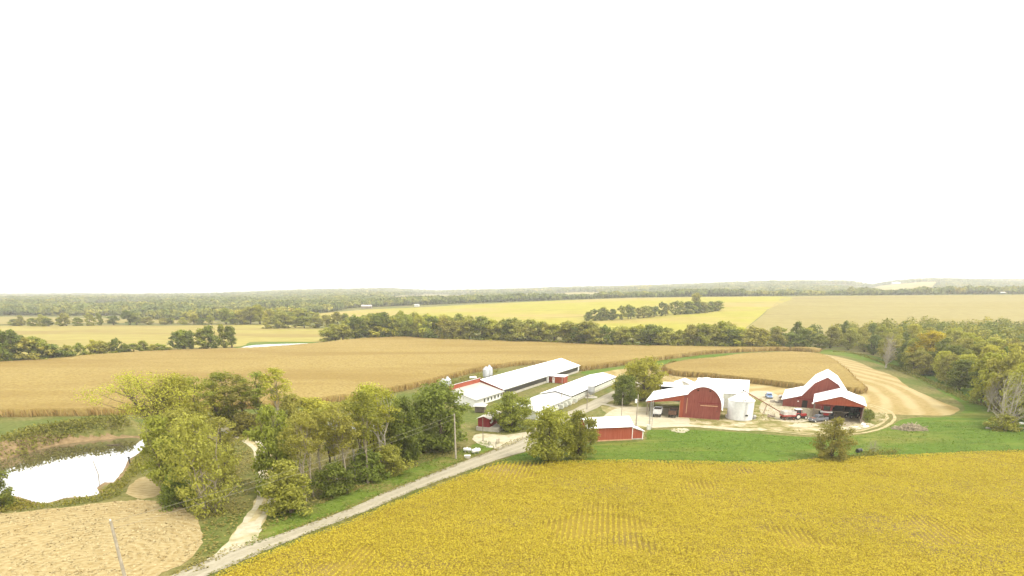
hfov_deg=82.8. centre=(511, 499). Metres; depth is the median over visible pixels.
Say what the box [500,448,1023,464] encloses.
edge weeds
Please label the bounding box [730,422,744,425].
bare patch pavement
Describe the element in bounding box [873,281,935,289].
distant field
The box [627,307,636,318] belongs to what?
tree
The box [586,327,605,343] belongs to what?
tree
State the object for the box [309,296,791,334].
hill field
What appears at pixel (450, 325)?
tree
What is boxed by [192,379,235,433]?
tree
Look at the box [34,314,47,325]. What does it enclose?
tree
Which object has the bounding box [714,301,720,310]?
tree
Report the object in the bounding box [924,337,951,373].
tree
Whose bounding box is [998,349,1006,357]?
tree
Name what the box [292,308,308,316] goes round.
tree
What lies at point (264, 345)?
pond water
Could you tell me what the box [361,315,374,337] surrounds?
tree
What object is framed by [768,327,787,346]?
tree
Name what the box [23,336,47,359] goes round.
tree
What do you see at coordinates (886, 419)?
loop path
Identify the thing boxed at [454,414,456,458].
utility pole
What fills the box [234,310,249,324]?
tree
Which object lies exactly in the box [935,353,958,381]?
tree
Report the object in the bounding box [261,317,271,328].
tree
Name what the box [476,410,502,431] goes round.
maroon shed
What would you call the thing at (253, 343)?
pond bank land
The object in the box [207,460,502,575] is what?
roadside weeds
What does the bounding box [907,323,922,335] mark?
tree
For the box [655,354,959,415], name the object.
stubble field
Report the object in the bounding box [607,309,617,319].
tree
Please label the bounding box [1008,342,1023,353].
tree
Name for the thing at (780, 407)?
barnyard pavement
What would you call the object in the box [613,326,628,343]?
tree
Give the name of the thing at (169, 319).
tree
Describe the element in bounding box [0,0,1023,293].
sky
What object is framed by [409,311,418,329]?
tree
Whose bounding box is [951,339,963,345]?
tree
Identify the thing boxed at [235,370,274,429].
tree
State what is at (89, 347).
tree
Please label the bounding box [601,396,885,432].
farmyard land
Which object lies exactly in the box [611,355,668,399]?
tree
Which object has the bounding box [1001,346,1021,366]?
tree
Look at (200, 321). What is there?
tree
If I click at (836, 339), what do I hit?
tree
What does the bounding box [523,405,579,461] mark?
tree
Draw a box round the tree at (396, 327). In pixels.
[378,315,400,335]
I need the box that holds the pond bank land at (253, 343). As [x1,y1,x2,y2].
[235,342,318,347]
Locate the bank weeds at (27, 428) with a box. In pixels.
[0,413,129,458]
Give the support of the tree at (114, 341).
on the ground at (132, 429)
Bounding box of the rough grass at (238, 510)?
[150,413,468,571]
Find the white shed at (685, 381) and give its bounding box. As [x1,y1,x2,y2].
[674,378,693,385]
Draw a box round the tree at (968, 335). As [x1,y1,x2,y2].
[963,332,975,339]
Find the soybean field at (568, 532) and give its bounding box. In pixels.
[222,451,1023,575]
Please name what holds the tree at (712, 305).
on the hill field at (743, 312)
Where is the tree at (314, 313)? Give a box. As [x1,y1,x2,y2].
[307,311,319,320]
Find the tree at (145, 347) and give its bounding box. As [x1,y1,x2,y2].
[137,340,150,350]
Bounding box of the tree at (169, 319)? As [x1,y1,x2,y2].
[165,317,174,323]
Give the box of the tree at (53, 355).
[32,344,59,357]
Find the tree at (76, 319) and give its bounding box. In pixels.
[72,317,83,325]
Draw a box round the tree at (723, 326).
[707,320,735,346]
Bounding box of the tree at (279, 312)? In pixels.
[274,309,285,320]
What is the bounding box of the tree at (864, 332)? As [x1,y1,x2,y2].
[858,328,871,346]
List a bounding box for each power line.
[115,416,449,520]
[117,419,452,527]
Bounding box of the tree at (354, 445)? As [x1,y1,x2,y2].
[337,399,365,481]
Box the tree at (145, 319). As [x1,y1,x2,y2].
[140,316,154,324]
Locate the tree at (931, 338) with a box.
[905,330,947,366]
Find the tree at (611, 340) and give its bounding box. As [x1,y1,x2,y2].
[607,330,623,344]
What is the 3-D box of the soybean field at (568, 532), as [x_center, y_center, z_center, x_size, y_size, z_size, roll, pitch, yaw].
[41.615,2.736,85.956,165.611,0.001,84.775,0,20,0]
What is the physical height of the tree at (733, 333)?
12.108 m
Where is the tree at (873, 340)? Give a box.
[864,335,881,354]
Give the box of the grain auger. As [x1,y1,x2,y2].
[742,390,779,418]
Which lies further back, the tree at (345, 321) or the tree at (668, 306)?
the tree at (668, 306)
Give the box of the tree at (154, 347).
[149,344,158,350]
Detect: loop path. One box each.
[761,404,895,435]
[768,404,888,433]
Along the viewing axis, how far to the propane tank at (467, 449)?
119.61 m
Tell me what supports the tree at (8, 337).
on the ground at (132, 429)
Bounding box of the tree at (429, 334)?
[422,316,441,337]
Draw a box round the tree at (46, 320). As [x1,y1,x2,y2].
[41,318,53,325]
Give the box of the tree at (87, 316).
[83,313,93,325]
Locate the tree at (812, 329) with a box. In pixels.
[802,327,816,342]
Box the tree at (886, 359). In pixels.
[881,335,897,367]
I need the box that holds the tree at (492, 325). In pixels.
[483,319,501,339]
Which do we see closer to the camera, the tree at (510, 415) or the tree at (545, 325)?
the tree at (510, 415)
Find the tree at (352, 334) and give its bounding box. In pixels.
[346,322,361,338]
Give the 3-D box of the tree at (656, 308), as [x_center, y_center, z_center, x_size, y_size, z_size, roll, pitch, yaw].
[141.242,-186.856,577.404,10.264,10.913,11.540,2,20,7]
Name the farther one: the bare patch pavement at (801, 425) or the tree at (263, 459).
the bare patch pavement at (801, 425)
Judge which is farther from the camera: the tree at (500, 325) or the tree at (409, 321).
the tree at (409, 321)
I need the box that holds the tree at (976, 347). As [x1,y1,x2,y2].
[970,342,995,375]
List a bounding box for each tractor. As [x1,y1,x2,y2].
[794,408,807,419]
[844,407,859,418]
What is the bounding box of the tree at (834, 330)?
[824,326,843,347]
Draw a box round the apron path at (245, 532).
[207,521,261,559]
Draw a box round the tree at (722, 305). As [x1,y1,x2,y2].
[715,300,724,310]
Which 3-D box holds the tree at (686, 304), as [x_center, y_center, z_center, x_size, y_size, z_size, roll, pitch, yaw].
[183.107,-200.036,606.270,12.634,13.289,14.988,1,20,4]
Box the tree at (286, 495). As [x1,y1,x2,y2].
[258,458,312,517]
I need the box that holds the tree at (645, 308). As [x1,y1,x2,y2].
[640,305,651,317]
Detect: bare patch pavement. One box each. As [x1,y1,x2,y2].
[671,428,688,432]
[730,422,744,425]
[789,423,819,426]
[841,423,876,429]
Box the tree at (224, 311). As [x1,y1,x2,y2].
[216,307,230,323]
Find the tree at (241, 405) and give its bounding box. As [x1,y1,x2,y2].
[221,374,257,412]
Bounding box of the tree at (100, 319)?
[93,313,103,325]
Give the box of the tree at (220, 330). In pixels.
[216,324,231,347]
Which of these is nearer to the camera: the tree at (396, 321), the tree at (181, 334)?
the tree at (181, 334)
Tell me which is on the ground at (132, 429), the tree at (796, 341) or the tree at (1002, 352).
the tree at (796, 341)
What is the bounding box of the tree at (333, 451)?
[314,410,351,478]
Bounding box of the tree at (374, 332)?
[365,320,385,336]
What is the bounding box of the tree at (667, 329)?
[664,327,674,341]
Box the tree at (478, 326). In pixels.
[470,316,491,339]
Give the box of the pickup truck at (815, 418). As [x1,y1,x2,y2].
[808,414,828,422]
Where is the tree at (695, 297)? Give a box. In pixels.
[691,292,701,307]
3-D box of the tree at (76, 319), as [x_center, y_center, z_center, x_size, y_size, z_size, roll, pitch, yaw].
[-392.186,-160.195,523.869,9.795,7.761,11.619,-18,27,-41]
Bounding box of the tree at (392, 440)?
[374,395,410,453]
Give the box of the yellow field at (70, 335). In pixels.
[0,325,349,355]
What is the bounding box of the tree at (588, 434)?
[554,409,600,460]
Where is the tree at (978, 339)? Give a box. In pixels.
[973,336,982,342]
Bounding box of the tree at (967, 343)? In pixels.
[957,338,973,358]
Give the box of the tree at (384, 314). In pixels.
[371,312,394,336]
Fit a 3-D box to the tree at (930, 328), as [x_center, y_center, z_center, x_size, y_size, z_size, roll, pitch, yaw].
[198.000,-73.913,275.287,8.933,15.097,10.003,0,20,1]
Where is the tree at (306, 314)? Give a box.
[295,308,312,319]
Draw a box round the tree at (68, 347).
[59,344,77,355]
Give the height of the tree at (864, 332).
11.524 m
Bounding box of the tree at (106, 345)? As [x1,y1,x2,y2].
[98,342,117,353]
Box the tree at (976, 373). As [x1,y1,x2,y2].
[968,364,984,392]
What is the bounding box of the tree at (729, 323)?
[724,321,736,343]
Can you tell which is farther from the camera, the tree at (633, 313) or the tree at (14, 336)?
the tree at (633, 313)
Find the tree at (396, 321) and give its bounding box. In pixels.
[387,316,406,335]
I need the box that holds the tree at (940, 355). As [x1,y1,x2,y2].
[930,350,952,376]
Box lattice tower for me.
[647,401,653,429]
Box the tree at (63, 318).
[57,313,70,325]
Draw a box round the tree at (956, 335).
[947,330,964,345]
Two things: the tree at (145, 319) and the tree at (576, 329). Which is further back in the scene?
the tree at (145, 319)
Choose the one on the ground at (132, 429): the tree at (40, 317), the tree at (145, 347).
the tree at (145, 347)
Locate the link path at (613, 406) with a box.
[602,403,625,409]
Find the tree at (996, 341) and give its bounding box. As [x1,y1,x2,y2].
[982,337,1006,348]
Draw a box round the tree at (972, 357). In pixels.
[948,353,977,384]
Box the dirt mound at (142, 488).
[126,477,160,498]
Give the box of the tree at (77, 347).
[72,342,87,355]
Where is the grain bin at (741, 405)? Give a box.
[727,391,754,420]
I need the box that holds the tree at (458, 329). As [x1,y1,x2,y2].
[452,320,467,338]
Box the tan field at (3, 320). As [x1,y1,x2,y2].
[0,317,216,323]
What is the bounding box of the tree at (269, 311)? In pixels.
[261,308,274,323]
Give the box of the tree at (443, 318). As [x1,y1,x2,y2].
[434,314,451,338]
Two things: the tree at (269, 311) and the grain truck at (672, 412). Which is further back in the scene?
the tree at (269, 311)
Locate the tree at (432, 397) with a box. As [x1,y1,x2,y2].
[406,378,471,451]
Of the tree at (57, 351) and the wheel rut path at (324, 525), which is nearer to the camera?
the wheel rut path at (324, 525)
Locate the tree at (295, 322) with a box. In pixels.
[289,316,300,326]
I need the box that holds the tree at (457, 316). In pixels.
[450,313,464,336]
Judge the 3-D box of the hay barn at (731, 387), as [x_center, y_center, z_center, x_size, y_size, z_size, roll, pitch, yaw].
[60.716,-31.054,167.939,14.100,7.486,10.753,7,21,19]
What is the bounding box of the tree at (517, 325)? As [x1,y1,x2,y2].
[505,320,530,340]
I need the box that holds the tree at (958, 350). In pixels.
[938,345,966,369]
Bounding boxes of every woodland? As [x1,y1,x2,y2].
[0,277,1023,301]
[0,284,1023,319]
[809,315,1023,348]
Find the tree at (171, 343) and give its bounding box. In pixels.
[167,331,185,347]
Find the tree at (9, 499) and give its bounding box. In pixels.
[0,469,17,508]
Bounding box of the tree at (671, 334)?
[659,331,682,345]
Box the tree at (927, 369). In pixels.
[908,353,936,374]
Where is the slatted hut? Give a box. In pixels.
[473,403,487,412]
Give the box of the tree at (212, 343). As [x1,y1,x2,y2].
[198,325,220,348]
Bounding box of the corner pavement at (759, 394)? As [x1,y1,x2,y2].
[749,391,779,400]
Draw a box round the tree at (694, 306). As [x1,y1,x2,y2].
[685,301,698,313]
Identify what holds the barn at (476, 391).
on the ground at (132, 429)
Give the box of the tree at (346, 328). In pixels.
[333,324,351,339]
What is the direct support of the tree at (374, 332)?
on the ground at (132, 429)
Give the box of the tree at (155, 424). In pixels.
[137,413,198,496]
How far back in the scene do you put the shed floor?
151.15 m
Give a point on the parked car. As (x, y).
(768, 395)
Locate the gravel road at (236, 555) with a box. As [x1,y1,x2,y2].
[172,382,639,575]
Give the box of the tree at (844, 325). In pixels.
[838,320,853,344]
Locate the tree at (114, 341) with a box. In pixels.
[110,337,122,352]
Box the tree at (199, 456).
[154,412,243,519]
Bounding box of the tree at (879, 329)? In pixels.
[871,324,890,336]
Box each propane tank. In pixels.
[463,447,470,452]
[471,448,480,453]
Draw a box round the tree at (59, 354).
[57,348,74,356]
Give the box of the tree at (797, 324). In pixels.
[788,321,805,346]
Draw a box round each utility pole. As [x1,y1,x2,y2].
[109,519,125,575]
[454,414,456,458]
[635,395,638,425]
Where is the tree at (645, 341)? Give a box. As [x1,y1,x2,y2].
[637,328,652,344]
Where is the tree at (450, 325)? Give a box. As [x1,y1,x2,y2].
[441,319,462,338]
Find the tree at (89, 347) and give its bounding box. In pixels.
[84,339,101,354]
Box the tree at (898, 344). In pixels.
[877,339,902,360]
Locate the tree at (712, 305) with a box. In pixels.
[707,301,715,311]
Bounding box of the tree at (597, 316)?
[586,309,602,320]
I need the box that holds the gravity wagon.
[779,410,796,419]
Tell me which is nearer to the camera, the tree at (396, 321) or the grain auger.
the grain auger
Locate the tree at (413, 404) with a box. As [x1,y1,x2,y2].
[404,400,439,451]
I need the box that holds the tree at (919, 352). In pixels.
[905,347,930,370]
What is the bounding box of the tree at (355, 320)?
[347,316,369,337]
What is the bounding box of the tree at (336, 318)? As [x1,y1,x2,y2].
[330,311,342,324]
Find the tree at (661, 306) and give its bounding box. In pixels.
[657,302,667,315]
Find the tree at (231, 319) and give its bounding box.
[221,311,238,323]
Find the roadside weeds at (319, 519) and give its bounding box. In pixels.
[169,436,522,575]
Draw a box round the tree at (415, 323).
[410,314,423,336]
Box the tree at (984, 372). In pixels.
[965,352,1005,402]
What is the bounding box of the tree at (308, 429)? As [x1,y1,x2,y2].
[291,410,320,496]
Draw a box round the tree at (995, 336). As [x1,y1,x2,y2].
[988,334,1002,349]
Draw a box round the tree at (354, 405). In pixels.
[342,390,385,483]
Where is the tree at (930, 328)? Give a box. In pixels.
[925,327,935,332]
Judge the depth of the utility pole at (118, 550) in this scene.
62.41 m
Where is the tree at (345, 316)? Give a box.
[340,313,350,321]
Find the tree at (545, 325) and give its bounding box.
[535,322,557,340]
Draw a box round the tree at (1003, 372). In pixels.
[984,363,1018,395]
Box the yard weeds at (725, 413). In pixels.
[474,372,886,433]
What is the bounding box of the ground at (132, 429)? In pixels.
[0,281,1023,575]
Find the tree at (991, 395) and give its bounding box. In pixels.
[983,369,1001,411]
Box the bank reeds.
[0,450,151,511]
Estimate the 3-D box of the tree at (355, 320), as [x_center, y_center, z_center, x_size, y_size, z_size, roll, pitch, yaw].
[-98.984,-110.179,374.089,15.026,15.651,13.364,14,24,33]
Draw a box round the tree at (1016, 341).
[1002,338,1020,349]
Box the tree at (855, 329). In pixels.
[840,327,858,345]
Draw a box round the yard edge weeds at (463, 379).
[451,369,497,384]
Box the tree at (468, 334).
[459,317,476,338]
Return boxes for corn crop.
[0,336,820,416]
[663,351,864,393]
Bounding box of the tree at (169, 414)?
[138,406,209,471]
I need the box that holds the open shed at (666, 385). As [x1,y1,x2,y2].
[659,382,682,389]
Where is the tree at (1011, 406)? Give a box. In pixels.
[988,372,1023,429]
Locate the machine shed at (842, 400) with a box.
[812,388,866,422]
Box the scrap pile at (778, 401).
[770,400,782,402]
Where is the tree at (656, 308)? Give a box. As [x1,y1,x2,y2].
[652,306,659,315]
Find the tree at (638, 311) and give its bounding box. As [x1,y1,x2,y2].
[634,308,643,317]
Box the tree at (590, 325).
[572,320,599,343]
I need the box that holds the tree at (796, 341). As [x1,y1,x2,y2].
[774,331,805,347]
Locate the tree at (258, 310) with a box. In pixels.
[252,303,264,323]
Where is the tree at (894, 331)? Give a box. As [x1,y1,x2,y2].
[884,329,898,345]
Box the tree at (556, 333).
[541,324,563,341]
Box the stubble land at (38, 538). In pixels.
[0,500,203,575]
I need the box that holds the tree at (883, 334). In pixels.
[875,332,886,352]
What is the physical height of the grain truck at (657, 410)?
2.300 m
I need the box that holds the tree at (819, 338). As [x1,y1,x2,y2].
[812,333,830,347]
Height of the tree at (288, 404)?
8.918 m
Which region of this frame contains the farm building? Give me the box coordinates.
[361,305,371,308]
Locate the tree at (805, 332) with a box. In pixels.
[798,329,813,346]
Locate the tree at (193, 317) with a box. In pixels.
[187,314,197,324]
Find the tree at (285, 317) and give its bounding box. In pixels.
[275,313,292,327]
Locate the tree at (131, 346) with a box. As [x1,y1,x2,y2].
[124,343,141,351]
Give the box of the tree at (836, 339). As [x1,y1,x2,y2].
[832,328,841,345]
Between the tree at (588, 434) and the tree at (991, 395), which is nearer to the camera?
the tree at (588, 434)
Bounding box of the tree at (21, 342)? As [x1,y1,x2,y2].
[12,337,54,359]
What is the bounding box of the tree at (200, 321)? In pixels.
[195,318,205,324]
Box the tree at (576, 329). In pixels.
[569,323,588,342]
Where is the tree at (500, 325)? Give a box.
[491,319,516,340]
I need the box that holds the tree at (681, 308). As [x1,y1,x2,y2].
[677,301,685,313]
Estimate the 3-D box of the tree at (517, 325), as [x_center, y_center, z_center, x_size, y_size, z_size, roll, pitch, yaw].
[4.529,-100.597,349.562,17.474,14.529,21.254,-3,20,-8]
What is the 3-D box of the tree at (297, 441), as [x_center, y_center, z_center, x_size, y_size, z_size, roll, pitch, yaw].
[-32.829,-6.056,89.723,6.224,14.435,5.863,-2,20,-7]
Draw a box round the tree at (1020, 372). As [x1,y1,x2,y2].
[999,363,1023,418]
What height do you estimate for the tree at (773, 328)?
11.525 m
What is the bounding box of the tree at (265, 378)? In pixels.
[257,367,292,428]
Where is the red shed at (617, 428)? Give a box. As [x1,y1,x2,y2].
[580,416,643,441]
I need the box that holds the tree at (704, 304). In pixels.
[699,302,708,312]
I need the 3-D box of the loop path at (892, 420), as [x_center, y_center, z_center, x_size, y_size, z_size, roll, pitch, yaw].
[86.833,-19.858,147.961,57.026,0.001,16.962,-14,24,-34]
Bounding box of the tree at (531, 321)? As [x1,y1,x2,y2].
[522,318,538,329]
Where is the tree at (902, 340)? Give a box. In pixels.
[885,338,904,359]
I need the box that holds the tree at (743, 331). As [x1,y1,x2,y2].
[731,327,750,345]
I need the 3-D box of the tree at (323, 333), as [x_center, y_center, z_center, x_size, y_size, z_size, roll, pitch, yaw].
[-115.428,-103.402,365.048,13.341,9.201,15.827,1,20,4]
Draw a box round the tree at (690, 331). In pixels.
[682,324,699,345]
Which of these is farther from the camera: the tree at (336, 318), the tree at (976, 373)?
the tree at (336, 318)
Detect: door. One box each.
[698,403,718,419]
[801,400,808,407]
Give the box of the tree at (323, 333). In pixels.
[318,327,339,341]
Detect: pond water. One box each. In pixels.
[0,438,145,502]
[241,343,307,347]
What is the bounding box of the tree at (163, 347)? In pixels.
[149,343,167,350]
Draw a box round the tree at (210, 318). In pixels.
[206,314,214,324]
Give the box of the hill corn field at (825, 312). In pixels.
[742,295,1023,340]
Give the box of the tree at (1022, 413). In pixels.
[1018,383,1023,419]
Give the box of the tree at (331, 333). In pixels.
[326,324,342,340]
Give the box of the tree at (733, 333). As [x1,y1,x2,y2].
[714,327,744,345]
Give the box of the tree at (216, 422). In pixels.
[199,416,245,485]
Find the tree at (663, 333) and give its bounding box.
[651,331,667,344]
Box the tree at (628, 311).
[625,304,631,316]
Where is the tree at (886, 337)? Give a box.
[878,332,897,354]
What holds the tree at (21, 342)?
on the ground at (132, 429)
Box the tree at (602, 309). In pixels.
[598,307,608,320]
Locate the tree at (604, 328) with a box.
[594,324,612,343]
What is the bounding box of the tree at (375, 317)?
[366,313,392,335]
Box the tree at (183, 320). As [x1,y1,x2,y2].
[177,317,187,323]
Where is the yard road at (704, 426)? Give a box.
[633,422,767,430]
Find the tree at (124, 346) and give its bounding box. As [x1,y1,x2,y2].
[119,343,131,352]
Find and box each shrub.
[156,471,200,511]
[229,410,260,437]
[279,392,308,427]
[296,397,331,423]
[306,459,358,498]
[346,446,391,484]
[375,444,417,477]
[809,416,857,461]
[868,440,880,451]
[982,412,1023,431]
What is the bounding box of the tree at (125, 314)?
[119,310,134,324]
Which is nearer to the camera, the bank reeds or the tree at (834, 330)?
the bank reeds
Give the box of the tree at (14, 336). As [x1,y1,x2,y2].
[2,329,26,359]
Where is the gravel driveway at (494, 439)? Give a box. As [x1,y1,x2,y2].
[473,432,529,448]
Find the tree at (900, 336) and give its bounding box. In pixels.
[895,333,904,339]
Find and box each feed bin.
[483,366,488,377]
[487,365,492,376]
[588,383,594,396]
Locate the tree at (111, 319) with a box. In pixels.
[105,315,120,324]
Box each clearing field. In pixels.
[395,295,458,296]
[554,292,598,294]
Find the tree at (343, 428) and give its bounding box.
[316,401,361,490]
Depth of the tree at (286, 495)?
85.16 m
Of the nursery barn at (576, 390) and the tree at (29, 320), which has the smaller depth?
the nursery barn at (576, 390)
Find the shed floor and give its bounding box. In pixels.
[809,409,865,425]
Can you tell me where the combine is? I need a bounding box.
[818,404,834,419]
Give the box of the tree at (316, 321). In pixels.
[304,317,323,327]
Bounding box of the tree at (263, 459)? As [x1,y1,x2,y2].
[242,403,308,496]
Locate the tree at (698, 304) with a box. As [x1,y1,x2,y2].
[692,301,703,312]
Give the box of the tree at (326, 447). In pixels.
[312,408,336,478]
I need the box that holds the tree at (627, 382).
[611,373,641,404]
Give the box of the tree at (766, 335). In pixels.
[753,333,777,346]
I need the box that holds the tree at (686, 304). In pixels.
[682,301,692,313]
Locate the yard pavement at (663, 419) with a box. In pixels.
[604,407,689,424]
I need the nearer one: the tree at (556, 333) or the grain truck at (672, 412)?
the grain truck at (672, 412)
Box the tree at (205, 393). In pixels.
[175,374,216,426]
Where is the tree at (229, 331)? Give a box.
[222,325,236,347]
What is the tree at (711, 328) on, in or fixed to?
on the ground at (132, 429)
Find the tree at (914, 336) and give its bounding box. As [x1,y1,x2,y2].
[907,333,917,341]
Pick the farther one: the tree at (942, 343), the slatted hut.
the tree at (942, 343)
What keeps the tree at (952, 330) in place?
on the ground at (132, 429)
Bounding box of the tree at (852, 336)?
[839,328,861,349]
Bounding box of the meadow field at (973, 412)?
[494,350,1023,464]
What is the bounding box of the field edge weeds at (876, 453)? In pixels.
[821,447,898,462]
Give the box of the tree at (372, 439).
[353,381,389,452]
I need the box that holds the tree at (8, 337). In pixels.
[0,330,24,360]
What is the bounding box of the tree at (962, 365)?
[943,359,975,389]
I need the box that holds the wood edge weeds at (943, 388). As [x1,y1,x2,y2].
[833,350,1004,414]
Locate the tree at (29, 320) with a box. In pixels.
[26,318,38,325]
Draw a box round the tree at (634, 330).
[620,326,644,344]
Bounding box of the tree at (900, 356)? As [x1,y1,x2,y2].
[897,352,910,367]
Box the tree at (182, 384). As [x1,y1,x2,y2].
[142,373,212,438]
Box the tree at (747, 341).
[741,325,770,346]
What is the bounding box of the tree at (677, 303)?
[668,300,681,314]
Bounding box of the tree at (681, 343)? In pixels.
[670,329,693,345]
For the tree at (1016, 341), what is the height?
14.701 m
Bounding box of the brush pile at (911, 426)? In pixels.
[888,422,928,431]
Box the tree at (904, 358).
[900,338,921,368]
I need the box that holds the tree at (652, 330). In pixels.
[639,324,663,345]
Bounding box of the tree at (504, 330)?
[500,318,515,340]
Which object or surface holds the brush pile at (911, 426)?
on the meadow field at (973, 412)
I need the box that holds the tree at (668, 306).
[662,305,670,315]
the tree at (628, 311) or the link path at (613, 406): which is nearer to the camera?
the link path at (613, 406)
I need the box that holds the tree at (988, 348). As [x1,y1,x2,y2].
[971,344,1000,377]
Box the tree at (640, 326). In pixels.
[633,324,644,342]
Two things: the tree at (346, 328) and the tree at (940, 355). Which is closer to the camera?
the tree at (940, 355)
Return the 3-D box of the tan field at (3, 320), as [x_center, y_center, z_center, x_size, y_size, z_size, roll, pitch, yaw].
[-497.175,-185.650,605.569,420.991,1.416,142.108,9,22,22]
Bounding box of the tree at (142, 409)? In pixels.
[70,369,204,432]
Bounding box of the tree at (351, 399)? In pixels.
[339,394,369,457]
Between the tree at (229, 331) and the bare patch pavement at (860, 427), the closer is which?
the bare patch pavement at (860, 427)
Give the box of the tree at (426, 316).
[417,313,441,337]
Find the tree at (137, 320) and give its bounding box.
[127,313,140,324]
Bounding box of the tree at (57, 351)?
[39,344,76,357]
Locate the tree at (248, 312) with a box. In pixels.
[241,306,255,323]
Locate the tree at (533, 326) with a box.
[528,321,550,341]
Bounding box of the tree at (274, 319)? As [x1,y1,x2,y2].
[270,316,281,327]
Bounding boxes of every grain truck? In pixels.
[653,406,662,416]
[668,408,676,417]
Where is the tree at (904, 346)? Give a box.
[895,341,910,365]
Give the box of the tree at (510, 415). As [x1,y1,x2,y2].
[484,391,534,432]
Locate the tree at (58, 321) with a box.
[54,317,64,325]
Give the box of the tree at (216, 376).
[196,369,248,429]
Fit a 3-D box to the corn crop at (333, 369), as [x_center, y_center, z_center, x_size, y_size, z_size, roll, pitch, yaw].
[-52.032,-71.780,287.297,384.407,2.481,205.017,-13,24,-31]
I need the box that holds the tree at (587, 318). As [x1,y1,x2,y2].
[583,312,592,320]
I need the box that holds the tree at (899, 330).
[894,327,903,334]
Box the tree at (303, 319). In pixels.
[296,316,311,327]
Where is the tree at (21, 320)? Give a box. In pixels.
[13,315,26,325]
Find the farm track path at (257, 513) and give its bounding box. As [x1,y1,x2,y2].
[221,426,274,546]
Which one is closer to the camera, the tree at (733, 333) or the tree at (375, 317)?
the tree at (733, 333)
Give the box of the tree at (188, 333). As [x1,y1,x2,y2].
[184,330,197,348]
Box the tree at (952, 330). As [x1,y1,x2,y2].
[945,327,962,336]
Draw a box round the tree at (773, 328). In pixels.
[767,326,788,342]
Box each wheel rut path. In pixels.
[196,397,612,575]
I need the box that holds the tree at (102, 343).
[90,340,110,353]
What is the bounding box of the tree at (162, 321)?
[158,317,172,323]
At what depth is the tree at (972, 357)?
197.11 m
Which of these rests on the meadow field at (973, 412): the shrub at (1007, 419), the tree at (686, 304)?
the shrub at (1007, 419)
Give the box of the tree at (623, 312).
[617,305,627,319]
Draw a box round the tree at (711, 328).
[702,323,721,345]
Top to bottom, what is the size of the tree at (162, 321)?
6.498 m
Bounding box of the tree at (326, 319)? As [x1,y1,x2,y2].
[319,314,331,326]
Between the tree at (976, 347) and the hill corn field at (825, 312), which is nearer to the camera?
the tree at (976, 347)
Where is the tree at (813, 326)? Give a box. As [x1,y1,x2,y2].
[808,325,817,344]
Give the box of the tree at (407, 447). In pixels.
[382,395,424,462]
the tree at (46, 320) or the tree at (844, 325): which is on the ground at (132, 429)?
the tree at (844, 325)
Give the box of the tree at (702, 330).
[692,323,710,345]
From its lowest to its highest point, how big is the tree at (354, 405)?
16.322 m
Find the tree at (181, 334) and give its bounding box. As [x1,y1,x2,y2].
[172,329,194,349]
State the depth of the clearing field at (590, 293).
2083.35 m
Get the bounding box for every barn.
[449,378,504,406]
[480,358,579,394]
[513,372,615,419]
[646,377,723,419]
[697,378,749,407]
[781,369,846,408]
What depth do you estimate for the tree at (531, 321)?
370.81 m
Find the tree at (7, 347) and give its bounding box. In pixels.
[0,329,11,360]
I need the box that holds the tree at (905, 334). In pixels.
[902,331,910,341]
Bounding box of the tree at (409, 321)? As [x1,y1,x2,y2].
[396,316,420,336]
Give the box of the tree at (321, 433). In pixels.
[299,409,332,480]
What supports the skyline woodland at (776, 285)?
on the ground at (132, 429)
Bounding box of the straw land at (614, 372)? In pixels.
[596,369,652,377]
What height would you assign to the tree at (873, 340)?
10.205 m
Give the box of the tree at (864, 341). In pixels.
[856,335,870,351]
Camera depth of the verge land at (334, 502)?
94.71 m
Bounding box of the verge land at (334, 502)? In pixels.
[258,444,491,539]
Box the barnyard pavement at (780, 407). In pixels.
[759,401,810,422]
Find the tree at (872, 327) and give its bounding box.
[863,322,876,344]
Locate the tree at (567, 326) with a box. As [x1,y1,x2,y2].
[555,321,583,342]
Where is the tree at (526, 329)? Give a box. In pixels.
[515,325,538,340]
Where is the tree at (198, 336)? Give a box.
[194,328,209,348]
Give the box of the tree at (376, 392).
[356,385,400,462]
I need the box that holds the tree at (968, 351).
[961,349,974,376]
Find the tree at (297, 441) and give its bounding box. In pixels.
[275,413,315,501]
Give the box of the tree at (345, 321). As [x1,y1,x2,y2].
[339,319,352,336]
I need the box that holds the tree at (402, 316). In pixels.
[397,312,412,335]
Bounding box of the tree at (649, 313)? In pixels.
[645,306,653,316]
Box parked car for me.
[765,393,772,398]
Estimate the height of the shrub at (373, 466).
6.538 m
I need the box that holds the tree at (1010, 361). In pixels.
[983,342,1023,411]
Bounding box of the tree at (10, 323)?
[7,319,19,325]

